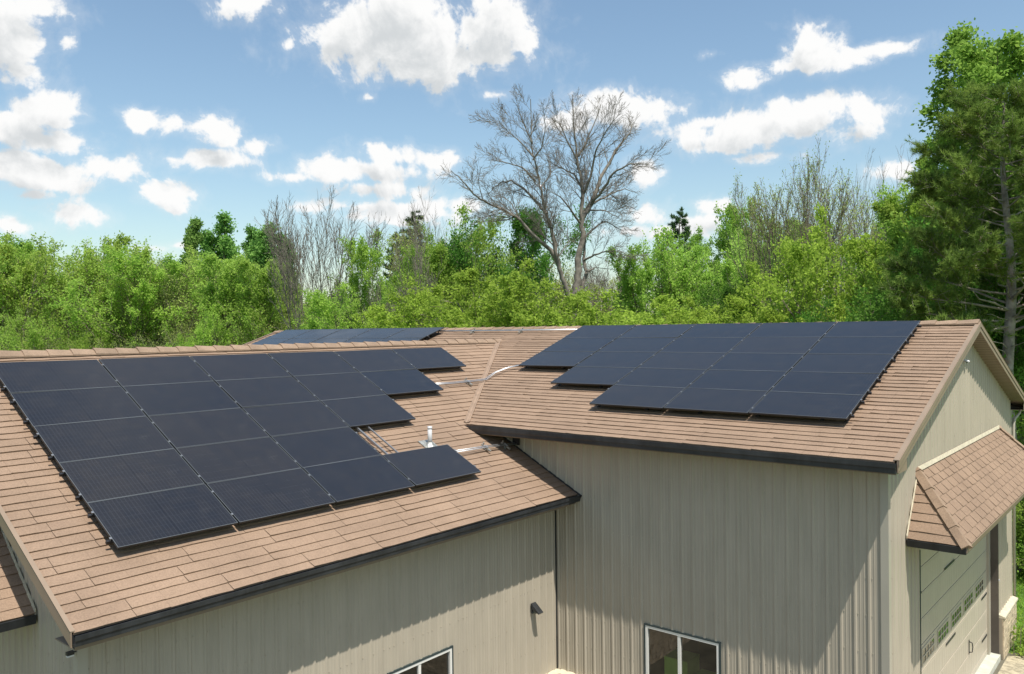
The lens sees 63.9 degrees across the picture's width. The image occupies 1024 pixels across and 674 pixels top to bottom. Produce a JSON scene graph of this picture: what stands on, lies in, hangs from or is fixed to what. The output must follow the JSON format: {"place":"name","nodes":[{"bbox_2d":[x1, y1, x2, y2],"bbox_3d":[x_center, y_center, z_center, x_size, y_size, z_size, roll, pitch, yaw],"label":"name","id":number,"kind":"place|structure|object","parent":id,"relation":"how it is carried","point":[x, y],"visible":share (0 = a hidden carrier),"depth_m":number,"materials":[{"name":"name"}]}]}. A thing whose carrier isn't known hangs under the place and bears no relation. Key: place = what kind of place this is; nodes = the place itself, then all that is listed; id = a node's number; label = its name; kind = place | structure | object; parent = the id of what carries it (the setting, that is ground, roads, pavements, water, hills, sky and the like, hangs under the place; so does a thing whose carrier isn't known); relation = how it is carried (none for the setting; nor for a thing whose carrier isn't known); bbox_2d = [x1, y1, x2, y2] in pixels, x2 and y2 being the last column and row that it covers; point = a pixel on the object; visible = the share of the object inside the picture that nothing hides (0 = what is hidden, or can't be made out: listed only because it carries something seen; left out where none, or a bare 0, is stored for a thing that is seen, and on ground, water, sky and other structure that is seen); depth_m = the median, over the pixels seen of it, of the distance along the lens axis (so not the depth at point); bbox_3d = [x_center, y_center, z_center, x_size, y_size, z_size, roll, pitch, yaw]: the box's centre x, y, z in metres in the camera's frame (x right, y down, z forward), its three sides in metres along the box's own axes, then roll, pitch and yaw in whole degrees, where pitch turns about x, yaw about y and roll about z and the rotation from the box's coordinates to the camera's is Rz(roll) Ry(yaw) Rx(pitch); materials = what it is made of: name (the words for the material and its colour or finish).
{"place":"outdoors","nodes":[
{"label":"outdoors","id":0,"kind":"place"},
{"bbox_2d":[0,0,1023,325],"label":"sky","id":1,"kind":"structure","parent":0,"point":[140,119],"materials":[{"name":"blue"}]},
{"bbox_2d":[998,656,1023,673],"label":"gravel drive","id":2,"kind":"structure","parent":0,"point":[1013,665],"depth_m":20.14,"materials":[{"name":"beige gravel"}]},
{"bbox_2d":[1008,412,1023,652],"bbox_3d":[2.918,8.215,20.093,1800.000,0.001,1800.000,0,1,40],"label":"ground","id":3,"kind":"structure","parent":0,"point":[1015,643],"depth_m":23.93,"materials":[{"name":"green plant"}]},
{"bbox_2d":[0,240,44,345],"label":"tree","id":4,"kind":"object","parent":3,"relation":"on","point":[28,247],"visible":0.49,"depth_m":73.01,"materials":[{"name":"green plant"}]},
{"bbox_2d":[0,229,73,350],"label":"tree","id":5,"kind":"object","parent":3,"relation":"on","point":[12,244],"visible":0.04,"depth_m":82.31,"materials":[{"name":"green plant"}]},
{"bbox_2d":[0,304,95,350],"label":"understory bush","id":6,"kind":"object","parent":3,"relation":"on","point":[10,338],"visible":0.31,"depth_m":66.24,"materials":[{"name":"green plant"}]},
{"bbox_2d":[0,230,135,350],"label":"tree","id":7,"kind":"object","parent":3,"relation":"on","point":[29,272],"visible":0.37,"depth_m":72.83,"materials":[{"name":"green plant"}]},
{"bbox_2d":[21,325,128,349],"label":"understory bush","id":8,"kind":"object","parent":3,"relation":"on","point":[86,339],"visible":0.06,"depth_m":68.59,"materials":[{"name":"green plant"}]},
{"bbox_2d":[0,238,163,348],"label":"tree","id":9,"kind":"object","parent":3,"relation":"on","point":[84,265],"visible":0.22,"depth_m":73.89,"materials":[{"name":"green plant"}]},
{"bbox_2d":[23,242,207,349],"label":"tree","id":10,"kind":"object","parent":3,"relation":"on","point":[144,292],"visible":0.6,"depth_m":70.29,"materials":[{"name":"green plant"}]},
{"bbox_2d":[54,236,216,347],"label":"tree","id":11,"kind":"object","parent":3,"relation":"on","point":[147,253],"visible":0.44,"depth_m":72.45,"materials":[{"name":"green plant"}]},
{"bbox_2d":[140,253,222,346],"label":"tree","id":12,"kind":"object","parent":3,"relation":"on","point":[178,301],"visible":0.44,"depth_m":71.75,"materials":[{"name":"green plant"}]},
{"bbox_2d":[173,215,204,313],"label":"tree","id":13,"kind":"object","parent":3,"relation":"on","point":[194,237],"visible":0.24,"depth_m":93.86,"materials":[{"name":"green plant"}]},
{"bbox_2d":[175,250,275,345],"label":"tree","id":14,"kind":"object","parent":3,"relation":"on","point":[227,283],"visible":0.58,"depth_m":67.66,"materials":[{"name":"green plant"}]},
{"bbox_2d":[165,304,292,346],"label":"understory bush","id":15,"kind":"object","parent":3,"relation":"on","point":[211,326],"visible":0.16,"depth_m":65.14,"materials":[{"name":"green plant"}]},
{"bbox_2d":[198,209,280,344],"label":"tree","id":16,"kind":"object","parent":3,"relation":"on","point":[220,245],"visible":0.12,"depth_m":95.59,"materials":[{"name":"green plant"}]},
{"bbox_2d":[238,223,296,289],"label":"tree","id":17,"kind":"object","parent":3,"relation":"on","point":[251,236],"visible":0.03,"depth_m":96.66,"materials":[{"name":"green plant"}]},
{"bbox_2d":[227,256,310,344],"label":"tree","id":18,"kind":"object","parent":3,"relation":"on","point":[257,294],"visible":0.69,"depth_m":65.89,"materials":[{"name":"green plant"}]},
{"bbox_2d":[254,184,389,329],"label":"tree","id":19,"kind":"object","parent":3,"relation":"on","point":[286,272],"visible":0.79,"depth_m":60.94,"materials":[{"name":"grey plant"}]},
{"bbox_2d":[292,281,403,329],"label":"tree","id":20,"kind":"object","parent":3,"relation":"on","point":[318,300],"visible":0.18,"depth_m":54.94,"materials":[{"name":"green plant"}]},
{"bbox_2d":[325,228,428,328],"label":"tree","id":21,"kind":"object","parent":3,"relation":"on","point":[363,251],"visible":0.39,"depth_m":61.88,"materials":[{"name":"green plant"}]},
{"bbox_2d":[357,273,445,327],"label":"tree","id":22,"kind":"object","parent":3,"relation":"on","point":[377,296],"visible":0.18,"depth_m":59.10,"materials":[{"name":"green plant"}]},
{"bbox_2d":[384,186,444,325],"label":"tree","id":23,"kind":"object","parent":3,"relation":"on","point":[417,248],"visible":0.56,"depth_m":65.99,"materials":[{"name":"green plant"}]},
{"bbox_2d":[379,216,481,308],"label":"tree","id":24,"kind":"object","parent":3,"relation":"on","point":[400,245],"visible":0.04,"depth_m":76.76,"materials":[{"name":"green plant"}]},
{"bbox_2d":[349,289,523,328],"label":"tree","id":25,"kind":"object","parent":3,"relation":"on","point":[380,315],"visible":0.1,"depth_m":53.23,"materials":[{"name":"green plant"}]},
{"bbox_2d":[397,201,529,327],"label":"tree","id":26,"kind":"object","parent":3,"relation":"on","point":[436,252],"visible":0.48,"depth_m":74.08,"materials":[{"name":"green plant"}]},
{"bbox_2d":[401,197,594,324],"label":"tree","id":27,"kind":"object","parent":3,"relation":"on","point":[457,258],"visible":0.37,"depth_m":76.81,"materials":[{"name":"green plant"}]},
{"bbox_2d":[383,255,621,327],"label":"tree","id":28,"kind":"object","parent":3,"relation":"on","point":[505,297],"visible":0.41,"depth_m":49.67,"materials":[{"name":"green plant"}]},
{"bbox_2d":[0,319,1023,673],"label":"metal building","id":29,"kind":"structure","parent":3,"relation":"on","point":[872,535],"depth_m":14.88,"materials":[{"name":"metal"}]},
{"bbox_2d":[0,351,476,544],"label":"mounting rack","id":30,"kind":"object","parent":29,"relation":"on","point":[91,515],"visible":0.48,"depth_m":12.51,"materials":[{"name":"metal"}]},
{"bbox_2d":[0,359,119,393],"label":"solar panel","id":31,"kind":"object","parent":30,"relation":"attached to","point":[30,376],"visible":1,"depth_m":14.14,"materials":[{"name":"black glass"}]},
{"bbox_2d":[10,386,145,427],"bbox_3d":[-7.158,1.139,13.591,1.039,0.033,1.764,33,22,35],"label":"solar panel","id":32,"kind":"object","parent":30,"relation":"attached to","point":[39,408],"visible":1,"depth_m":13.53,"materials":[{"name":"black glass"}]},
{"bbox_2d":[33,416,173,464],"bbox_3d":[-6.438,1.608,12.996,1.039,0.033,1.764,33,21,35],"label":"solar panel","id":33,"kind":"object","parent":30,"relation":"attached to","point":[74,441],"visible":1,"depth_m":12.93,"materials":[{"name":"black glass"}]},
{"bbox_2d":[59,449,204,504],"bbox_3d":[-5.718,2.077,12.401,1.039,0.034,1.764,33,21,35],"label":"solar panel","id":34,"kind":"object","parent":30,"relation":"attached to","point":[102,478],"visible":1,"depth_m":12.33,"materials":[{"name":"black glass"}]},
{"bbox_2d":[98,356,212,386],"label":"solar panel","id":35,"kind":"object","parent":30,"relation":"attached to","point":[150,370],"visible":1,"depth_m":15.50,"materials":[{"name":"black glass"}]},
{"bbox_2d":[87,484,237,548],"bbox_3d":[-4.998,2.546,11.807,1.039,0.032,1.764,33,21,35],"label":"solar panel","id":36,"kind":"object","parent":30,"relation":"attached to","point":[132,520],"visible":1,"depth_m":11.73,"materials":[{"name":"black glass"}]},
{"bbox_2d":[122,381,239,416],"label":"solar panel","id":37,"kind":"object","parent":30,"relation":"attached to","point":[161,399],"visible":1,"depth_m":14.90,"materials":[{"name":"black glass"}]},
{"bbox_2d":[148,408,269,449],"bbox_3d":[-5.286,1.582,14.371,1.039,0.034,1.764,33,21,35],"label":"solar panel","id":38,"kind":"object","parent":30,"relation":"attached to","point":[182,430],"visible":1,"depth_m":14.31,"materials":[{"name":"black glass"}]},
{"bbox_2d":[176,437,300,483],"bbox_3d":[-4.566,2.051,13.776,1.039,0.032,1.764,33,21,35],"label":"solar panel","id":39,"kind":"object","parent":30,"relation":"attached to","point":[215,462],"visible":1,"depth_m":13.71,"materials":[{"name":"black glass"}]},
{"bbox_2d":[190,353,290,381],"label":"solar panel","id":40,"kind":"object","parent":30,"relation":"attached to","point":[236,366],"visible":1,"depth_m":16.88,"materials":[{"name":"black glass"}]},
{"bbox_2d":[215,376,318,407],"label":"solar panel","id":41,"kind":"object","parent":30,"relation":"attached to","point":[245,393],"visible":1,"depth_m":16.27,"materials":[{"name":"black glass"}]},
{"bbox_2d":[206,468,334,523],"bbox_3d":[-3.846,2.520,13.182,1.039,0.033,1.764,33,22,35],"label":"solar panel","id":42,"kind":"object","parent":30,"relation":"attached to","point":[253,498],"visible":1,"depth_m":13.11,"materials":[{"name":"black glass"}]},
{"bbox_2d":[242,401,348,436],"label":"solar panel","id":43,"kind":"object","parent":30,"relation":"attached to","point":[286,419],"visible":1,"depth_m":15.69,"materials":[{"name":"black glass"}]},
{"bbox_2d":[267,351,357,376],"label":"solar panel","id":44,"kind":"object","parent":30,"relation":"attached to","point":[308,363],"visible":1,"depth_m":18.26,"materials":[{"name":"black glass"}]},
{"bbox_2d":[271,427,380,468],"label":"solar panel","id":45,"kind":"object","parent":30,"relation":"attached to","point":[312,448],"visible":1,"depth_m":15.10,"materials":[{"name":"black glass"}]},
{"bbox_2d":[293,372,385,400],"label":"solar panel","id":46,"kind":"object","parent":30,"relation":"attached to","point":[320,387],"visible":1,"depth_m":17.67,"materials":[{"name":"black glass"}]},
{"bbox_2d":[303,455,414,502],"bbox_3d":[-2.694,2.494,14.557,1.039,0.032,1.764,33,21,35],"label":"solar panel","id":47,"kind":"object","parent":30,"relation":"attached to","point":[347,480],"visible":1,"depth_m":14.49,"materials":[{"name":"black glass"}]},
{"bbox_2d":[321,395,415,427],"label":"solar panel","id":48,"kind":"object","parent":30,"relation":"attached to","point":[365,411],"visible":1,"depth_m":17.06,"materials":[{"name":"black glass"}]},
{"bbox_2d":[334,349,415,371],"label":"solar panel","id":49,"kind":"object","parent":30,"relation":"attached to","point":[373,360],"visible":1,"depth_m":19.64,"materials":[{"name":"black glass"}]},
{"bbox_2d":[360,369,443,394],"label":"solar panel","id":50,"kind":"object","parent":30,"relation":"attached to","point":[396,382],"visible":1,"depth_m":19.03,"materials":[{"name":"black glass"}]},
{"bbox_2d":[391,347,465,369],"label":"solar panel","id":51,"kind":"object","parent":30,"relation":"attached to","point":[427,358],"visible":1,"depth_m":21.01,"materials":[{"name":"black glass"}]},
{"bbox_2d":[382,444,480,485],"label":"solar panel","id":52,"kind":"object","parent":30,"relation":"attached to","point":[423,466],"visible":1,"depth_m":15.86,"materials":[{"name":"black glass"}]},
{"bbox_2d":[387,645,453,673],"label":"window","id":53,"kind":"structure","parent":29,"relation":"in","point":[449,649],"depth_m":14.73,"materials":[{"name":"white plastic"}]},
{"bbox_2d":[664,648,699,673],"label":"storage box","id":54,"kind":"object","parent":29,"relation":"on","point":[690,662],"visible":0.86,"depth_m":16.17,"materials":[{"name":"green plastic"}]},
{"bbox_2d":[644,623,720,673],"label":"window","id":55,"kind":"structure","parent":29,"relation":"in","point":[647,626],"depth_m":15.78,"materials":[{"name":"white plastic"}]},
{"bbox_2d":[522,323,921,422],"bbox_3d":[3.911,0.615,18.880,9.068,1.720,4.612,0,1,40],"label":"mounting rack","id":56,"kind":"object","parent":29,"relation":"on","point":[868,392],"visible":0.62,"depth_m":16.22,"materials":[{"name":"metal"}]},
{"bbox_2d":[519,351,595,366],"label":"solar panel","id":57,"kind":"object","parent":56,"relation":"attached to","point":[557,359],"visible":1,"depth_m":21.13,"materials":[{"name":"black glass"}]},
{"bbox_2d":[543,338,616,351],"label":"solar panel","id":58,"kind":"object","parent":56,"relation":"attached to","point":[580,344],"visible":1,"depth_m":21.91,"materials":[{"name":"black glass"}]},
{"bbox_2d":[550,367,635,385],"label":"solar panel","id":59,"kind":"object","parent":56,"relation":"attached to","point":[608,376],"visible":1,"depth_m":19.22,"materials":[{"name":"black glass"}]},
{"bbox_2d":[564,325,635,337],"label":"solar panel","id":60,"kind":"object","parent":56,"relation":"attached to","point":[600,331],"visible":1,"depth_m":22.67,"materials":[{"name":"black glass"}]},
{"bbox_2d":[575,352,657,367],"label":"solar panel","id":61,"kind":"object","parent":56,"relation":"attached to","point":[619,359],"visible":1,"depth_m":19.99,"materials":[{"name":"black glass"}]},
{"bbox_2d":[597,338,676,351],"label":"solar panel","id":62,"kind":"object","parent":56,"relation":"attached to","point":[637,344],"visible":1,"depth_m":20.74,"materials":[{"name":"black glass"}]},
{"bbox_2d":[589,385,685,408],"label":"solar panel","id":63,"kind":"object","parent":56,"relation":"attached to","point":[653,397],"visible":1,"depth_m":17.31,"materials":[{"name":"black glass"}]},
{"bbox_2d":[618,324,695,337],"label":"solar panel","id":64,"kind":"object","parent":56,"relation":"attached to","point":[660,331],"visible":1,"depth_m":21.49,"materials":[{"name":"black glass"}]},
{"bbox_2d":[614,368,706,387],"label":"solar panel","id":65,"kind":"object","parent":56,"relation":"attached to","point":[666,377],"visible":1,"depth_m":18.09,"materials":[{"name":"black glass"}]},
{"bbox_2d":[638,352,726,369],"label":"solar panel","id":66,"kind":"object","parent":56,"relation":"attached to","point":[685,360],"visible":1,"depth_m":18.85,"materials":[{"name":"black glass"}]},
{"bbox_2d":[659,337,744,352],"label":"solar panel","id":67,"kind":"object","parent":56,"relation":"attached to","point":[706,344],"visible":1,"depth_m":19.61,"materials":[{"name":"black glass"}]},
{"bbox_2d":[664,388,768,413],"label":"solar panel","id":68,"kind":"object","parent":56,"relation":"attached to","point":[720,400],"visible":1,"depth_m":16.16,"materials":[{"name":"black glass"}]},
{"bbox_2d":[680,323,761,337],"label":"solar panel","id":69,"kind":"object","parent":56,"relation":"attached to","point":[725,330],"visible":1,"depth_m":20.37,"materials":[{"name":"black glass"}]},
{"bbox_2d":[687,370,787,390],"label":"solar panel","id":70,"kind":"object","parent":56,"relation":"attached to","point":[743,380],"visible":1,"depth_m":16.93,"materials":[{"name":"black glass"}]},
{"bbox_2d":[709,353,805,371],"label":"solar panel","id":71,"kind":"object","parent":56,"relation":"attached to","point":[762,361],"visible":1,"depth_m":17.69,"materials":[{"name":"black glass"}]},
{"bbox_2d":[729,337,821,353],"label":"solar panel","id":72,"kind":"object","parent":56,"relation":"attached to","point":[775,344],"visible":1,"depth_m":18.45,"materials":[{"name":"black glass"}]},
{"bbox_2d":[747,322,836,337],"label":"solar panel","id":73,"kind":"object","parent":56,"relation":"attached to","point":[806,329],"visible":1,"depth_m":19.21,"materials":[{"name":"black glass"}]},
{"bbox_2d":[749,391,863,419],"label":"solar panel","id":74,"kind":"object","parent":56,"relation":"attached to","point":[815,405],"visible":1,"depth_m":15.00,"materials":[{"name":"black glass"}]},
{"bbox_2d":[770,371,879,396],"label":"solar panel","id":75,"kind":"object","parent":56,"relation":"attached to","point":[832,383],"visible":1,"depth_m":15.78,"materials":[{"name":"black glass"}]},
{"bbox_2d":[790,354,894,374],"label":"solar panel","id":76,"kind":"object","parent":56,"relation":"attached to","point":[860,363],"visible":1,"depth_m":16.53,"materials":[{"name":"black glass"}]},
{"bbox_2d":[807,337,907,354],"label":"solar panel","id":77,"kind":"object","parent":56,"relation":"attached to","point":[858,345],"visible":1,"depth_m":17.29,"materials":[{"name":"black glass"}]},
{"bbox_2d":[823,321,920,337],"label":"solar panel","id":78,"kind":"object","parent":56,"relation":"attached to","point":[876,329],"visible":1,"depth_m":18.05,"materials":[{"name":"black glass"}]},
{"bbox_2d":[920,536,986,673],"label":"garage door","id":79,"kind":"structure","parent":29,"relation":"in","point":[953,586],"depth_m":17.75,"materials":[{"name":"paint"}]},
{"bbox_2d":[434,84,671,324],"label":"bare tree","id":80,"kind":"object","parent":3,"relation":"on","point":[581,182],"visible":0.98,"depth_m":59.37,"materials":[{"name":"grey plant"}]},
{"bbox_2d":[564,251,646,321],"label":"tree","id":81,"kind":"object","parent":3,"relation":"on","point":[591,281],"visible":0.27,"depth_m":84.19,"materials":[{"name":"green plant"}]},
{"bbox_2d":[517,287,710,326],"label":"tree","id":82,"kind":"object","parent":3,"relation":"on","point":[660,303],"visible":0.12,"depth_m":46.37,"materials":[{"name":"green plant"}]},
{"bbox_2d":[604,240,715,319],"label":"tree","id":83,"kind":"object","parent":3,"relation":"on","point":[642,280],"visible":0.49,"depth_m":62.04,"materials":[{"name":"green plant"}]},
{"bbox_2d":[656,207,696,285],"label":"spruce tree","id":84,"kind":"object","parent":3,"relation":"on","point":[676,231],"visible":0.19,"depth_m":87.64,"materials":[{"name":"green plant"}]},
{"bbox_2d":[631,225,777,318],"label":"tree","id":85,"kind":"object","parent":3,"relation":"on","point":[729,267],"visible":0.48,"depth_m":63.51,"materials":[{"name":"green plant"}]},
{"bbox_2d":[676,206,786,322],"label":"tree","id":86,"kind":"object","parent":3,"relation":"on","point":[696,238],"visible":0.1,"depth_m":73.63,"materials":[{"name":"green plant"}]},
{"bbox_2d":[660,293,808,323],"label":"tree","id":87,"kind":"object","parent":3,"relation":"on","point":[739,304],"visible":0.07,"depth_m":43.88,"materials":[{"name":"green plant"}]},
{"bbox_2d":[687,273,844,322],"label":"tree","id":88,"kind":"object","parent":3,"relation":"on","point":[726,291],"visible":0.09,"depth_m":58.01,"materials":[{"name":"green plant"}]},
{"bbox_2d":[712,196,833,309],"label":"tree","id":89,"kind":"object","parent":3,"relation":"on","point":[727,212],"visible":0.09,"depth_m":72.02,"materials":[{"name":"green plant"}]},
{"bbox_2d":[725,134,844,313],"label":"tree","id":90,"kind":"object","parent":3,"relation":"on","point":[805,198],"visible":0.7,"depth_m":54.26,"materials":[{"name":"grey plant"}]},
{"bbox_2d":[745,159,888,320],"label":"tree","id":91,"kind":"object","parent":3,"relation":"on","point":[840,215],"visible":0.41,"depth_m":54.04,"materials":[{"name":"grey plant"}]},
{"bbox_2d":[771,281,883,322],"bbox_3d":[16.752,2.507,40.112,10.540,11.146,7.957,0,1,44],"label":"tree","id":92,"kind":"object","parent":3,"relation":"on","point":[809,317],"visible":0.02,"depth_m":38.91,"materials":[{"name":"green plant"}]},
{"bbox_2d":[734,199,929,322],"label":"tree","id":93,"kind":"object","parent":3,"relation":"on","point":[807,282],"visible":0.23,"depth_m":43.34,"materials":[{"name":"green plant"}]},
{"bbox_2d":[824,180,919,316],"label":"tree","id":94,"kind":"object","parent":3,"relation":"on","point":[896,197],"visible":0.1,"depth_m":46.89,"materials":[{"name":"green plant"}]},
{"bbox_2d":[856,155,931,290],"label":"tree","id":95,"kind":"object","parent":3,"relation":"on","point":[885,212],"visible":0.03,"depth_m":45.66,"materials":[{"name":"green plant"}]},
{"bbox_2d":[828,251,1023,443],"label":"tree","id":96,"kind":"object","parent":3,"relation":"on","point":[885,312],"visible":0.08,"depth_m":30.09,"materials":[{"name":"green plant"}]},
{"bbox_2d":[841,271,1022,352],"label":"tree","id":97,"kind":"object","parent":3,"relation":"on","point":[862,300],"visible":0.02,"depth_m":35.14,"materials":[{"name":"green plant"}]},
{"bbox_2d":[859,17,1023,381],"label":"tree","id":98,"kind":"object","parent":3,"relation":"on","point":[1002,60],"visible":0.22,"depth_m":35.13,"materials":[{"name":"green plant"}]},
{"bbox_2d":[874,76,1023,571],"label":"pine tree","id":99,"kind":"object","parent":3,"relation":"on","point":[979,192],"visible":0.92,"depth_m":27.75,"materials":[{"name":"green plant"}]},
{"bbox_2d":[905,216,1023,381],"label":"tree","id":100,"kind":"object","parent":3,"relation":"on","point":[957,287],"visible":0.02,"depth_m":32.74,"materials":[{"name":"green plant"}]},
{"bbox_2d":[975,653,1000,673],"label":"concrete sill","id":101,"kind":"structure","parent":3,"relation":"on","point":[990,663],"depth_m":19.98,"materials":[{"name":"white concrete"}]},
{"bbox_3d":[-6.304,0.119,29.442,9.068,0.707,1.645,0,1,40],"label":"rack","id":102,"kind":"object","parent":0,"visible":0},
{"bbox_2d":[388,327,443,337],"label":"solar panel","id":103,"kind":"object","parent":102,"relation":"attached to","point":[416,332],"visible":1,"depth_m":27.46,"materials":[{"name":"black glass"}]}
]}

